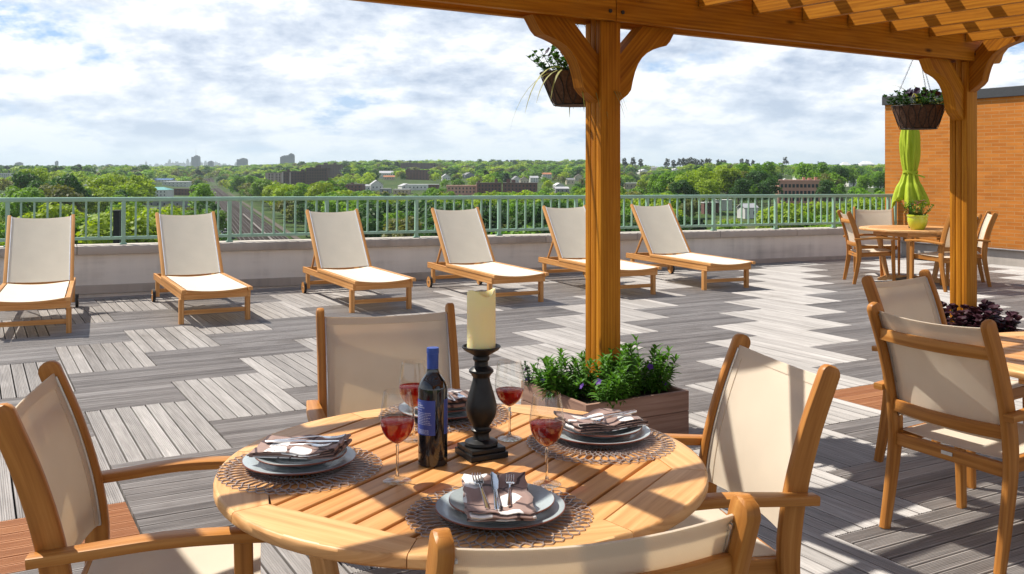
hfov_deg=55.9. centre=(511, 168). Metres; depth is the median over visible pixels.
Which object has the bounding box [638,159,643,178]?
ridge tree
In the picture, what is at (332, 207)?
tree
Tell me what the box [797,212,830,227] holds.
tree
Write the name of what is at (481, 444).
candlestick
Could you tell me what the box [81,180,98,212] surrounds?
tree
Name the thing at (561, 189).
house
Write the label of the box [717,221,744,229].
tree
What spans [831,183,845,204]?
tree
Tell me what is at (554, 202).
tree
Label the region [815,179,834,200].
tree
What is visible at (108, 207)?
tree
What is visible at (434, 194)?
tree
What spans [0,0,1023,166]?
sky
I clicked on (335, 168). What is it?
apartment block
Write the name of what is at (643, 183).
tree
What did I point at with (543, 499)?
plate
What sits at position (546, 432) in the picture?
wine glass
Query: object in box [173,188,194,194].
house
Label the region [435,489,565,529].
plate
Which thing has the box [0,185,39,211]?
tree
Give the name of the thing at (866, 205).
tree
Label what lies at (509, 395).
wine glass
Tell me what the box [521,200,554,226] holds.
tree
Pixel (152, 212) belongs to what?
tree
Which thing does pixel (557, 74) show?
grassy plant
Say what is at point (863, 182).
tree
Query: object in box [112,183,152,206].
tree
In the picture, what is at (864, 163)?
house
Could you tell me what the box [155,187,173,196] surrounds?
house
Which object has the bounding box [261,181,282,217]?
tree
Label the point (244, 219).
railway rails
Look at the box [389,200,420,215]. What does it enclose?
tree
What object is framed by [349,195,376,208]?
tree
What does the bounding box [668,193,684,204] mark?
tree
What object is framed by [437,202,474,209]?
tree
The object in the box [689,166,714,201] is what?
tree
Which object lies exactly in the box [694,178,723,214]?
tree
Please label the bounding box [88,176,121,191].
tree
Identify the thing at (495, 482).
table knife
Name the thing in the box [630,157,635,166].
ridge tree
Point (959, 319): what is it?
heuchera plant
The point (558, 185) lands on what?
house
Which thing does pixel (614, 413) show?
table knife
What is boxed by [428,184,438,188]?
house
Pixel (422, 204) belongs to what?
tree
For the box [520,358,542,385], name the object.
flowering plant
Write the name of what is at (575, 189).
tree
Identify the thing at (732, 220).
tree
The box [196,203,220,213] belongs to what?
tree
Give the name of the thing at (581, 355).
bushy plant
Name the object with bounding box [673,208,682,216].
tree
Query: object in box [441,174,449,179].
house
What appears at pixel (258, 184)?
tree
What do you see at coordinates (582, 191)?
tree
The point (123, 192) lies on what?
tree
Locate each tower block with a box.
[191,155,200,166]
[208,161,213,166]
[237,158,247,165]
[280,155,285,163]
[286,153,294,162]
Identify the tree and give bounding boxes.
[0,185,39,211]
[0,186,45,222]
[0,224,4,238]
[4,171,40,196]
[17,202,84,220]
[18,167,49,189]
[26,179,54,189]
[37,204,89,220]
[38,183,56,197]
[39,184,84,214]
[50,173,92,207]
[66,212,103,243]
[75,202,157,243]
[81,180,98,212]
[81,185,115,213]
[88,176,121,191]
[98,172,134,188]
[100,189,129,208]
[100,207,167,242]
[105,202,134,213]
[109,194,143,212]
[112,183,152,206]
[120,174,149,203]
[135,175,156,202]
[153,204,182,230]
[161,204,182,211]
[175,210,199,214]
[187,183,215,210]
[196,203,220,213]
[202,209,226,230]
[232,176,245,196]
[245,175,258,196]
[249,178,273,196]
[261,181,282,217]
[269,184,299,221]
[284,183,308,211]
[285,190,304,223]
[296,202,314,236]
[304,181,333,203]
[311,193,331,209]
[320,200,353,211]
[323,194,354,210]
[324,180,348,191]
[327,192,349,203]
[331,190,355,200]
[349,189,369,204]
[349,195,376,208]
[353,193,381,205]
[356,201,394,212]
[359,208,385,237]
[361,217,385,237]
[380,210,409,236]
[381,216,423,236]
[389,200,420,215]
[403,211,422,225]
[412,204,446,228]
[418,225,437,235]
[419,192,442,200]
[419,200,443,209]
[421,217,433,229]
[422,187,439,195]
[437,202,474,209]
[441,194,467,205]
[468,194,496,206]
[473,191,492,203]
[476,200,506,213]
[482,206,510,234]
[494,193,507,204]
[501,211,543,233]
[502,199,521,211]
[506,202,523,218]
[510,194,531,204]
[517,222,549,233]
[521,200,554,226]
[526,194,541,205]
[547,199,569,207]
[555,199,573,207]
[570,186,580,194]
[572,199,585,207]
[573,187,585,194]
[620,194,635,207]
[620,202,634,211]
[620,212,630,222]
[620,221,637,231]
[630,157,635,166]
[630,193,686,216]
[633,179,650,193]
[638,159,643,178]
[645,190,680,215]
[647,174,666,193]
[654,170,686,190]
[663,158,669,168]
[668,180,700,200]
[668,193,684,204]
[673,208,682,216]
[674,171,701,188]
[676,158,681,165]
[678,199,697,217]
[678,215,694,229]
[685,218,706,229]
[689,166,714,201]
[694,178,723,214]
[697,167,714,200]
[712,166,742,198]
[716,218,747,228]
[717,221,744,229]
[721,174,742,194]
[723,171,749,203]
[728,178,753,202]
[733,162,749,174]
[745,171,764,204]
[749,161,777,178]
[751,170,769,180]
[753,182,773,201]
[755,201,806,228]
[761,177,782,206]
[780,203,819,218]
[792,162,812,178]
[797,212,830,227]
[804,224,841,227]
[806,201,843,217]
[811,163,828,173]
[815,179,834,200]
[817,218,841,226]
[828,166,849,184]
[828,204,850,219]
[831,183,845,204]
[836,197,884,213]
[845,168,860,189]
[855,174,873,189]
[867,190,884,201]
[869,171,884,189]
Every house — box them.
[0,173,12,177]
[142,201,189,206]
[152,178,176,181]
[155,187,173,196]
[162,181,191,186]
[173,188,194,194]
[369,180,382,189]
[379,171,392,177]
[379,188,391,193]
[383,175,394,179]
[393,189,410,193]
[398,183,406,188]
[407,184,427,189]
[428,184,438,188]
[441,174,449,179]
[462,172,473,177]
[511,176,520,181]
[519,177,528,181]
[529,176,538,181]
[542,173,551,177]
[553,183,564,186]
[553,187,569,192]
[565,178,574,183]
[574,174,583,180]
[623,183,641,188]
[636,169,648,173]
[701,202,718,213]
[716,199,732,210]
[736,203,758,218]
[845,181,857,186]
[858,161,874,165]
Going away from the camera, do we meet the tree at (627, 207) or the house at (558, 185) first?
the tree at (627, 207)
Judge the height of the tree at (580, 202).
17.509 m
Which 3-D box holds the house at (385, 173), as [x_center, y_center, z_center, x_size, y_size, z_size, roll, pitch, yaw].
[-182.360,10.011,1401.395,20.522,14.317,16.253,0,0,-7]
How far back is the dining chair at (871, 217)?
13.72 m
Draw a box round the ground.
[0,171,882,240]
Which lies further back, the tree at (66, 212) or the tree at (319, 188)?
the tree at (319, 188)
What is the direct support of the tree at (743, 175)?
on the ground
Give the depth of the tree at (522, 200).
406.80 m
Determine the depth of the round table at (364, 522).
2.29 m
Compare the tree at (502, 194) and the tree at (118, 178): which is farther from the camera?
the tree at (118, 178)
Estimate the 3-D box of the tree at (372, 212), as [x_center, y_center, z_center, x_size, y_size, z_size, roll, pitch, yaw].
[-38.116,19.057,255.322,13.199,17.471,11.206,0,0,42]
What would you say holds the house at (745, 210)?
on the ground
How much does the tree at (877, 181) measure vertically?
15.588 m
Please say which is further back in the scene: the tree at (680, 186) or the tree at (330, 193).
the tree at (330, 193)
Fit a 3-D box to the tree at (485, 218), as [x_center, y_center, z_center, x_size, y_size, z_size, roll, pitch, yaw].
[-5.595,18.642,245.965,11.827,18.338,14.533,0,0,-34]
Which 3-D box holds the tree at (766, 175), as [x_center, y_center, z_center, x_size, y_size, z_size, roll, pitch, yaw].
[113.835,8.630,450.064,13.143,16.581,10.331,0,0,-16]
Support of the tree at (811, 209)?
on the ground
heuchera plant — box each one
[941,301,949,321]
[946,303,992,326]
[962,301,1022,331]
[977,299,1018,328]
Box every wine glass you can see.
[380,416,413,484]
[399,383,418,437]
[495,386,523,436]
[530,419,563,488]
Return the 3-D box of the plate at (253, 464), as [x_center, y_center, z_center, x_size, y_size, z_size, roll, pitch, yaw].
[-0.550,0.756,2.503,0.290,0.021,0.290,0,0,0]
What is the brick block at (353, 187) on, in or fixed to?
on the ground
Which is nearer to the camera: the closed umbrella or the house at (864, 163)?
the closed umbrella
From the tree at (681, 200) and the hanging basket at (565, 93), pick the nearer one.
the hanging basket at (565, 93)
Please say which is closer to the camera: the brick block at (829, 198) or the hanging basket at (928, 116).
the hanging basket at (928, 116)
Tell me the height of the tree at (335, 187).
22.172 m
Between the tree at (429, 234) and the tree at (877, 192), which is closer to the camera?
the tree at (429, 234)
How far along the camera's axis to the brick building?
14.96 m
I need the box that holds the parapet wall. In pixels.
[0,227,902,297]
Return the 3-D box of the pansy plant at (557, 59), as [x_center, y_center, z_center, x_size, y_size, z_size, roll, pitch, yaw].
[0.364,-0.644,5.749,0.573,0.242,0.603,0,0,0]
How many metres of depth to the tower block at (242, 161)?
4783.37 m
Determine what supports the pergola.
on the deck
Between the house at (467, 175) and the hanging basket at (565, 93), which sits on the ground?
the house at (467, 175)
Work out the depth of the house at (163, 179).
1432.59 m
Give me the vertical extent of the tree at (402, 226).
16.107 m
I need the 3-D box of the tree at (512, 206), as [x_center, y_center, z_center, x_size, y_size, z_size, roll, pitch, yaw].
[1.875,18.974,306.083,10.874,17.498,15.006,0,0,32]
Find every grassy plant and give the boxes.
[512,67,626,120]
[886,85,933,104]
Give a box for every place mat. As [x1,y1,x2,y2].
[216,446,381,494]
[378,403,511,431]
[405,486,592,548]
[526,429,674,464]
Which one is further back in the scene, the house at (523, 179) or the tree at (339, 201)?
the house at (523, 179)
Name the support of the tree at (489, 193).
on the ground
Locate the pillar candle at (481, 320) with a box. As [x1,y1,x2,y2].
[467,288,495,348]
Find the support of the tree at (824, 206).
on the ground
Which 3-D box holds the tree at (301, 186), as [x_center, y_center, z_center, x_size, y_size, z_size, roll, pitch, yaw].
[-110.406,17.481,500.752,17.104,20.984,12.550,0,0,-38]
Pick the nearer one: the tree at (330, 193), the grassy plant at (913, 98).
the grassy plant at (913, 98)
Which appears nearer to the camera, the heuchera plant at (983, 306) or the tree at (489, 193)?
the heuchera plant at (983, 306)
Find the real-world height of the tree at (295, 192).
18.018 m
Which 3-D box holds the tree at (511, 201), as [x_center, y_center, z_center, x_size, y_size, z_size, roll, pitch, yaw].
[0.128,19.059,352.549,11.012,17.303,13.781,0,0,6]
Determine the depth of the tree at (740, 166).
499.18 m
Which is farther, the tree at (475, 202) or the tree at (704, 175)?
the tree at (704, 175)
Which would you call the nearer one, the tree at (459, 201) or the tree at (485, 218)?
the tree at (485, 218)
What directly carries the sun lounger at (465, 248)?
on the deck
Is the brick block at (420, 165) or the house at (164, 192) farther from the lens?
the brick block at (420, 165)
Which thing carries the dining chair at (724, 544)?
on the deck
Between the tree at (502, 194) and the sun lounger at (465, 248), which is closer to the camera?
the sun lounger at (465, 248)
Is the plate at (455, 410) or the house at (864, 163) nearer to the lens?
the plate at (455, 410)
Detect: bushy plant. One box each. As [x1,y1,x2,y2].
[529,348,601,399]
[573,347,647,408]
[576,346,643,371]
[620,333,680,394]
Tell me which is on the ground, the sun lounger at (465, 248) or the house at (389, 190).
the house at (389, 190)
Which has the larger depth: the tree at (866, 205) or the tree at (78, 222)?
the tree at (866, 205)
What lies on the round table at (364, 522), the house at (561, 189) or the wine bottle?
the wine bottle
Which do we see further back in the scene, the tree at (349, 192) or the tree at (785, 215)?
the tree at (349, 192)
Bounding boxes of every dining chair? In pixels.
[0,360,265,573]
[306,303,468,421]
[425,493,760,573]
[664,333,839,573]
[837,210,900,283]
[853,207,899,274]
[861,269,1023,488]
[867,302,1023,573]
[905,214,981,291]
[937,211,997,286]
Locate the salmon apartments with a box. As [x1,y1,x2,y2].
[777,177,820,204]
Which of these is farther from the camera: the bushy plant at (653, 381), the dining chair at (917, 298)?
the bushy plant at (653, 381)
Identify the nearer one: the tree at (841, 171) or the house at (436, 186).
the tree at (841, 171)
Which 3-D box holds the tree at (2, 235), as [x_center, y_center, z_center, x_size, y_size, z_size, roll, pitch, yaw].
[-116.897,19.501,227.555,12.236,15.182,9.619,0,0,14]
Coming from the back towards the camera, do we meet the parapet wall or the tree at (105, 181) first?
the tree at (105, 181)
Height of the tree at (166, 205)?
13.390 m
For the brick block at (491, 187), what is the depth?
789.90 m
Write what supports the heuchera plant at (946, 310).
on the planter box
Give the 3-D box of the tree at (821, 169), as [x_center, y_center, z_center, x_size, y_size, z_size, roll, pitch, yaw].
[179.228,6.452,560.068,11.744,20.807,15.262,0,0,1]
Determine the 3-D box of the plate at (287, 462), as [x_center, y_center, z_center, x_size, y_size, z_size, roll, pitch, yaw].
[-0.547,0.743,2.505,0.236,0.021,0.236,0,0,0]
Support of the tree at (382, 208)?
on the ground
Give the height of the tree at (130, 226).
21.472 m
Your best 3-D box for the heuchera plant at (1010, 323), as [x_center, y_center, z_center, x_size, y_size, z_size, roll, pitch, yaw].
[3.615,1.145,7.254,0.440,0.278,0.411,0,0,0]
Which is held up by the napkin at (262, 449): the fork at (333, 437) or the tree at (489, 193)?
the fork at (333, 437)
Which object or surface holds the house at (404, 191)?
on the ground
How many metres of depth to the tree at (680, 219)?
238.62 m
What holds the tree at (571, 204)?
on the ground
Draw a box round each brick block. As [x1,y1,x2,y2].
[334,183,364,191]
[400,163,435,169]
[406,168,429,179]
[446,185,475,194]
[476,179,501,194]
[503,179,537,194]
[821,185,842,200]
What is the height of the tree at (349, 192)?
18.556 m
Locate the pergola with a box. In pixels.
[352,0,1023,388]
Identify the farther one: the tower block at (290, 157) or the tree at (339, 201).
the tower block at (290, 157)
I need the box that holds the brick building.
[882,85,1023,266]
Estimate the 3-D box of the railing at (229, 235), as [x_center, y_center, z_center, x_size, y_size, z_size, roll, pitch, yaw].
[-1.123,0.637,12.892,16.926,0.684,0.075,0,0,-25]
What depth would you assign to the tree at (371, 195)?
375.98 m
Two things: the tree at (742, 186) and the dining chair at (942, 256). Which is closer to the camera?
the dining chair at (942, 256)
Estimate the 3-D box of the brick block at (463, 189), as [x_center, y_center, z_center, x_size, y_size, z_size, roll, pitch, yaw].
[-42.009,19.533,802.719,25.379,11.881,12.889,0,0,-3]
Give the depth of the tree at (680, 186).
365.73 m
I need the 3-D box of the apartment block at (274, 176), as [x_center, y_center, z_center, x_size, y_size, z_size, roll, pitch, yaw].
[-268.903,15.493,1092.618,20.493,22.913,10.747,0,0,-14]
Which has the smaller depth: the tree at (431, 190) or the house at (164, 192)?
the tree at (431, 190)
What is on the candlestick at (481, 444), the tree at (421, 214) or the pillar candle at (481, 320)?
the pillar candle at (481, 320)
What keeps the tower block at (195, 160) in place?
on the ground
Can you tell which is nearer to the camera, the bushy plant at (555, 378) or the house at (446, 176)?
the bushy plant at (555, 378)
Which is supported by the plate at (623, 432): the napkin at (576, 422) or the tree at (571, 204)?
the napkin at (576, 422)
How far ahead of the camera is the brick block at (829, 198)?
466.61 m
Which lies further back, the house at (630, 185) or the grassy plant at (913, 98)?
the house at (630, 185)
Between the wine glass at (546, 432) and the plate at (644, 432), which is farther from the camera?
the plate at (644, 432)
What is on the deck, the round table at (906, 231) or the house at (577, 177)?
the round table at (906, 231)
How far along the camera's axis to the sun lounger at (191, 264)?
10.48 m
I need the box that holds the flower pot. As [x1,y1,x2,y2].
[906,214,928,229]
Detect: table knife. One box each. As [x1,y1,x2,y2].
[265,440,346,442]
[491,472,499,510]
[581,409,636,419]
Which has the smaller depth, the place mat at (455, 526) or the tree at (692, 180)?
the place mat at (455, 526)
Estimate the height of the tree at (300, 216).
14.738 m
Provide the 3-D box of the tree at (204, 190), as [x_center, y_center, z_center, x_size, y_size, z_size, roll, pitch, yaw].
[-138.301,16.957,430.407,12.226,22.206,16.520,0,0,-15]
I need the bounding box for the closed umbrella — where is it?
[891,130,929,280]
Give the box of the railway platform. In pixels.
[243,214,272,239]
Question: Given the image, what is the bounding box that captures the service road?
[228,193,300,238]
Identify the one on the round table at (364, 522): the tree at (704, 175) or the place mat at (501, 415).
the place mat at (501, 415)
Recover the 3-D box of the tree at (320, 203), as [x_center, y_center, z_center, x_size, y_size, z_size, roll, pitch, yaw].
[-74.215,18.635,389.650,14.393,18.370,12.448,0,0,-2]
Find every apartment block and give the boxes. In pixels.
[265,172,281,184]
[282,170,305,184]
[306,165,329,184]
[317,163,342,177]
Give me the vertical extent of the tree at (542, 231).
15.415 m
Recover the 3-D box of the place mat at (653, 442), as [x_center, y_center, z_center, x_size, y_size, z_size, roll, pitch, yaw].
[0.249,0.768,2.718,0.417,0.005,0.417,0,0,-14]
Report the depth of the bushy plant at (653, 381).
5.42 m
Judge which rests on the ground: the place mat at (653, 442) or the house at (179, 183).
the house at (179, 183)
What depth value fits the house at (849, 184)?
881.03 m
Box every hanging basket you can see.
[539,24,585,107]
[891,60,944,129]
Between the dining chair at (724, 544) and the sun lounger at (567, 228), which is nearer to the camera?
the dining chair at (724, 544)
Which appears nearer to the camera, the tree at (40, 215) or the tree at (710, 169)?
the tree at (40, 215)
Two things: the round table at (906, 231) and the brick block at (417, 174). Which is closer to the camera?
the round table at (906, 231)
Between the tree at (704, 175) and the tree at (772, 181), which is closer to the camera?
the tree at (772, 181)
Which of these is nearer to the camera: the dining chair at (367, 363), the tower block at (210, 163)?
the dining chair at (367, 363)
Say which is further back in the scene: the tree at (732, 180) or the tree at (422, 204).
the tree at (732, 180)
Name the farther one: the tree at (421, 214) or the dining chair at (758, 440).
the tree at (421, 214)
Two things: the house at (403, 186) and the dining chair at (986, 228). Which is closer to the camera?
the dining chair at (986, 228)
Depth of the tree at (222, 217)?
331.64 m
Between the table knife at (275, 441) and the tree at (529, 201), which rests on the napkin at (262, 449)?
the table knife at (275, 441)
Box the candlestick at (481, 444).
[455,344,507,462]
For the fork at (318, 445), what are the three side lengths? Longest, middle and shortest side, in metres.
0.163 x 0.020 x 0.008 m
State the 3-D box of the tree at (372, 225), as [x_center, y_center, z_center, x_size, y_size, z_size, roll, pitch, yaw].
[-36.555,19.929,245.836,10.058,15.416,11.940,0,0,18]
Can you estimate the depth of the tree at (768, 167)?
518.82 m
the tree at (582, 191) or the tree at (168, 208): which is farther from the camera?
the tree at (582, 191)
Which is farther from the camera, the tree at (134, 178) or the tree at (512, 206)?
the tree at (134, 178)
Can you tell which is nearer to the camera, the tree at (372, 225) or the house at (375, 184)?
the tree at (372, 225)
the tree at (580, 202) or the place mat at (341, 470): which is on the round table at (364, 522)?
the place mat at (341, 470)
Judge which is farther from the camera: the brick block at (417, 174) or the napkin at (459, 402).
the brick block at (417, 174)
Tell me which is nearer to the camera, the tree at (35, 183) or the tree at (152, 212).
the tree at (152, 212)
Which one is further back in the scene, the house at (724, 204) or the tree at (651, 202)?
the house at (724, 204)
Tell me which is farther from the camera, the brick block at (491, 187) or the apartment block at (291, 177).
the apartment block at (291, 177)
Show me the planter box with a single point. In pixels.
(663, 411)
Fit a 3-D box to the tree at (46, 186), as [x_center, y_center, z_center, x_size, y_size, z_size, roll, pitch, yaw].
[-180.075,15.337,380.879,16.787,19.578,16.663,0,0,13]
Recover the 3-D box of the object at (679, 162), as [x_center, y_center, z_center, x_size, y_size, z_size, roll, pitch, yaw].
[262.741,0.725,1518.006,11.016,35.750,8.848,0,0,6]
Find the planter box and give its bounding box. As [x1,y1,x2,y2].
[521,374,688,433]
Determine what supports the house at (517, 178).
on the ground
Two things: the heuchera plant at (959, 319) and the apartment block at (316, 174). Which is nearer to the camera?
the heuchera plant at (959, 319)
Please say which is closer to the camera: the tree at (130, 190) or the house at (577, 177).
the tree at (130, 190)
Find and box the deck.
[0,256,1023,573]
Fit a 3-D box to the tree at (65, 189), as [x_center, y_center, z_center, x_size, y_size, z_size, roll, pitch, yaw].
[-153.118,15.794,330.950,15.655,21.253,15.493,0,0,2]
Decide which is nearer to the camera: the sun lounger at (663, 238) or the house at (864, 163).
the sun lounger at (663, 238)
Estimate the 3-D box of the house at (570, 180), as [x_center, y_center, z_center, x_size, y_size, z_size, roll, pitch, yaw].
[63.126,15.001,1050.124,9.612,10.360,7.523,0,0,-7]
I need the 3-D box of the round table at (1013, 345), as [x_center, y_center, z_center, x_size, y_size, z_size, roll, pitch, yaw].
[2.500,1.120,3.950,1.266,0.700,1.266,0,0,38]
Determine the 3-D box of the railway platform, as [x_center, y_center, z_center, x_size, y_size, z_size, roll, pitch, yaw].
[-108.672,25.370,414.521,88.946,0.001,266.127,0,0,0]
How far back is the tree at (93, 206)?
377.21 m
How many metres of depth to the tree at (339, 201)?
365.89 m
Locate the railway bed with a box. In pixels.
[204,178,288,240]
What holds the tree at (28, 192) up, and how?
on the ground
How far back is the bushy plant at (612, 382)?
5.21 m
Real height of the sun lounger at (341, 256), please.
0.990 m
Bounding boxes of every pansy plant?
[525,45,568,70]
[882,87,943,104]
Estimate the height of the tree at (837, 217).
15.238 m
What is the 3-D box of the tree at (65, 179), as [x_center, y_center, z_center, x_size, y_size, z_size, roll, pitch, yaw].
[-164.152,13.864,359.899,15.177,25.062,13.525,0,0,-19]
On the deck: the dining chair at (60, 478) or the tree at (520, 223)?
the dining chair at (60, 478)
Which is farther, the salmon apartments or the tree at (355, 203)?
the salmon apartments
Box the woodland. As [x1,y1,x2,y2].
[0,159,884,245]
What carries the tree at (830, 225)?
on the ground
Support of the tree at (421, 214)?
on the ground
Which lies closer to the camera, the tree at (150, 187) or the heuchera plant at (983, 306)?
the heuchera plant at (983, 306)
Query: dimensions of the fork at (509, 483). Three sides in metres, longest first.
0.163 x 0.020 x 0.008 m
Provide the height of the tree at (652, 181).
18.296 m
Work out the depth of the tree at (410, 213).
271.28 m
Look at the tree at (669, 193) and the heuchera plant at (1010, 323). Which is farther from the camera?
the tree at (669, 193)
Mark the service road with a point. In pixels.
(271, 221)
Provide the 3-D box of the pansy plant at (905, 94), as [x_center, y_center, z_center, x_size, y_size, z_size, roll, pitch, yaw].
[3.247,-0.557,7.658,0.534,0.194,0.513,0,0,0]
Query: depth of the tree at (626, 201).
307.32 m
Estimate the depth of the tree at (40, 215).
219.77 m
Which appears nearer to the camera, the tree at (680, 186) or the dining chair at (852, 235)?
the dining chair at (852, 235)
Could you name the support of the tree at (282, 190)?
on the ground
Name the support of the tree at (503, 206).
on the ground
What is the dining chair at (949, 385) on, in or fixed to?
on the deck
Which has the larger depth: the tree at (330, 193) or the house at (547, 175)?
the house at (547, 175)
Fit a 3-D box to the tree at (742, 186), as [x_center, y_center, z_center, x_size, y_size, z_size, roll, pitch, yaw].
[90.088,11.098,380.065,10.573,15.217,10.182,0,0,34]
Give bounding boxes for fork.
[272,443,330,446]
[275,434,344,439]
[450,391,466,397]
[472,472,489,508]
[506,474,513,505]
[588,411,636,422]
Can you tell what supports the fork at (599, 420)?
on the napkin at (576, 422)
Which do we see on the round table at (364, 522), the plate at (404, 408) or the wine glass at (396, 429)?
the wine glass at (396, 429)
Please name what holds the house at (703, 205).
on the ground
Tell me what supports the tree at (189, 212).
on the ground
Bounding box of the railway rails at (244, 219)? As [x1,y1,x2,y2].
[203,178,287,239]
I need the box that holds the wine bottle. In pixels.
[418,346,447,466]
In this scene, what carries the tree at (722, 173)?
on the ground
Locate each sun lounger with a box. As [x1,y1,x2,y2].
[0,214,78,332]
[151,211,252,324]
[301,209,415,312]
[426,207,548,301]
[538,205,661,294]
[626,203,754,289]
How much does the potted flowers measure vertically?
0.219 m
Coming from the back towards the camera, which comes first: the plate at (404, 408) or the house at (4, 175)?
the house at (4, 175)
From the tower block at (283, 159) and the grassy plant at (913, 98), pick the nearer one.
the grassy plant at (913, 98)
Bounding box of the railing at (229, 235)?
[0,194,896,246]
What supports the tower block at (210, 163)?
on the ground
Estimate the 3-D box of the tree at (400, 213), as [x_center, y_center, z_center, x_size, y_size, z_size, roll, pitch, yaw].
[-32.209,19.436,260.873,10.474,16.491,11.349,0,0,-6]
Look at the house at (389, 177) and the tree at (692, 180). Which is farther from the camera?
the house at (389, 177)
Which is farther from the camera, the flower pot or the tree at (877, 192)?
the tree at (877, 192)
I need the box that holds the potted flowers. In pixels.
[901,199,933,214]
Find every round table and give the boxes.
[213,403,707,573]
[859,225,942,282]
[999,332,1023,383]
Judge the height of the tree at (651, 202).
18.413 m
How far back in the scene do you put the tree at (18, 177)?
417.04 m
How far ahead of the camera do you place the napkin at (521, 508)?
2.09 m
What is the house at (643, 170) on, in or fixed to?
on the ground
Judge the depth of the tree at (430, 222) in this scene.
239.03 m
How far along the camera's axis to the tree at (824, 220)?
227.48 m
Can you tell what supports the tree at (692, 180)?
on the ground
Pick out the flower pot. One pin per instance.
(917, 222)
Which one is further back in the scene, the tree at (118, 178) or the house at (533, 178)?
the house at (533, 178)
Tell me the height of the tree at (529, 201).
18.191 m
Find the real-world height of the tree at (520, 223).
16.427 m
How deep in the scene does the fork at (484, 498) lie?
2.13 m
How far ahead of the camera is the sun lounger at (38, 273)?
9.79 m
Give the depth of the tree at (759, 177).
425.80 m
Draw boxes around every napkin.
[246,433,351,458]
[447,388,467,407]
[462,472,536,521]
[553,408,647,432]
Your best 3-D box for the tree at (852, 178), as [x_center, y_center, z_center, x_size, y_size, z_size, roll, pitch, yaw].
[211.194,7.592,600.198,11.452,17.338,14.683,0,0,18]
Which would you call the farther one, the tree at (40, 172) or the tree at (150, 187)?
the tree at (150, 187)
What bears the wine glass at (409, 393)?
on the round table at (364, 522)
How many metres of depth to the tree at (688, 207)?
323.45 m
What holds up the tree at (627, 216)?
on the ground
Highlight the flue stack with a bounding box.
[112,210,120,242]
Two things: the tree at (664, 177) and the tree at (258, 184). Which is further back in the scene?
the tree at (258, 184)
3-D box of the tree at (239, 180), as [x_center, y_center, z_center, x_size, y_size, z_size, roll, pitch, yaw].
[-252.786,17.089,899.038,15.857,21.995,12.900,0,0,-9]
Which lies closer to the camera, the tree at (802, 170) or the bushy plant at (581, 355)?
the bushy plant at (581, 355)
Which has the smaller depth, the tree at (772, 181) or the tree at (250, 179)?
the tree at (772, 181)
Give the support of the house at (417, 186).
on the ground
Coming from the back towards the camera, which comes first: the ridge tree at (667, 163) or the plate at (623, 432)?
the ridge tree at (667, 163)
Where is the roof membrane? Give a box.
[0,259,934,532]
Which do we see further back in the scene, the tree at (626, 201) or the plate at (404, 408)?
the tree at (626, 201)
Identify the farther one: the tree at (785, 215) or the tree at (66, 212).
the tree at (785, 215)
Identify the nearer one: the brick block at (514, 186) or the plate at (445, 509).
the plate at (445, 509)
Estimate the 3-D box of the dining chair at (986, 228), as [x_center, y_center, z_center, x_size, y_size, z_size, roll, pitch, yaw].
[5.801,1.008,12.330,0.656,0.932,0.659,0,0,18]
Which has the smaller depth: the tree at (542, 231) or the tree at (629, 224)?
the tree at (542, 231)
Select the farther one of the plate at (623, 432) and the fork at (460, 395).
the fork at (460, 395)
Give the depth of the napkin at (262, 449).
2.45 m
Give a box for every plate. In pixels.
[242,446,355,475]
[254,447,346,466]
[398,402,467,418]
[408,405,465,413]
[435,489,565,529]
[449,483,554,513]
[559,425,650,444]
[563,425,642,437]
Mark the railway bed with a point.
(236, 210)
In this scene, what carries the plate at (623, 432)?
on the plate at (644, 432)
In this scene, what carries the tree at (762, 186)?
on the ground
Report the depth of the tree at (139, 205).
344.77 m
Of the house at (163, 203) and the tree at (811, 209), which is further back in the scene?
the house at (163, 203)
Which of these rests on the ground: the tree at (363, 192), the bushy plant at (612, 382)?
the tree at (363, 192)
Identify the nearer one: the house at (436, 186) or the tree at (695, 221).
the tree at (695, 221)

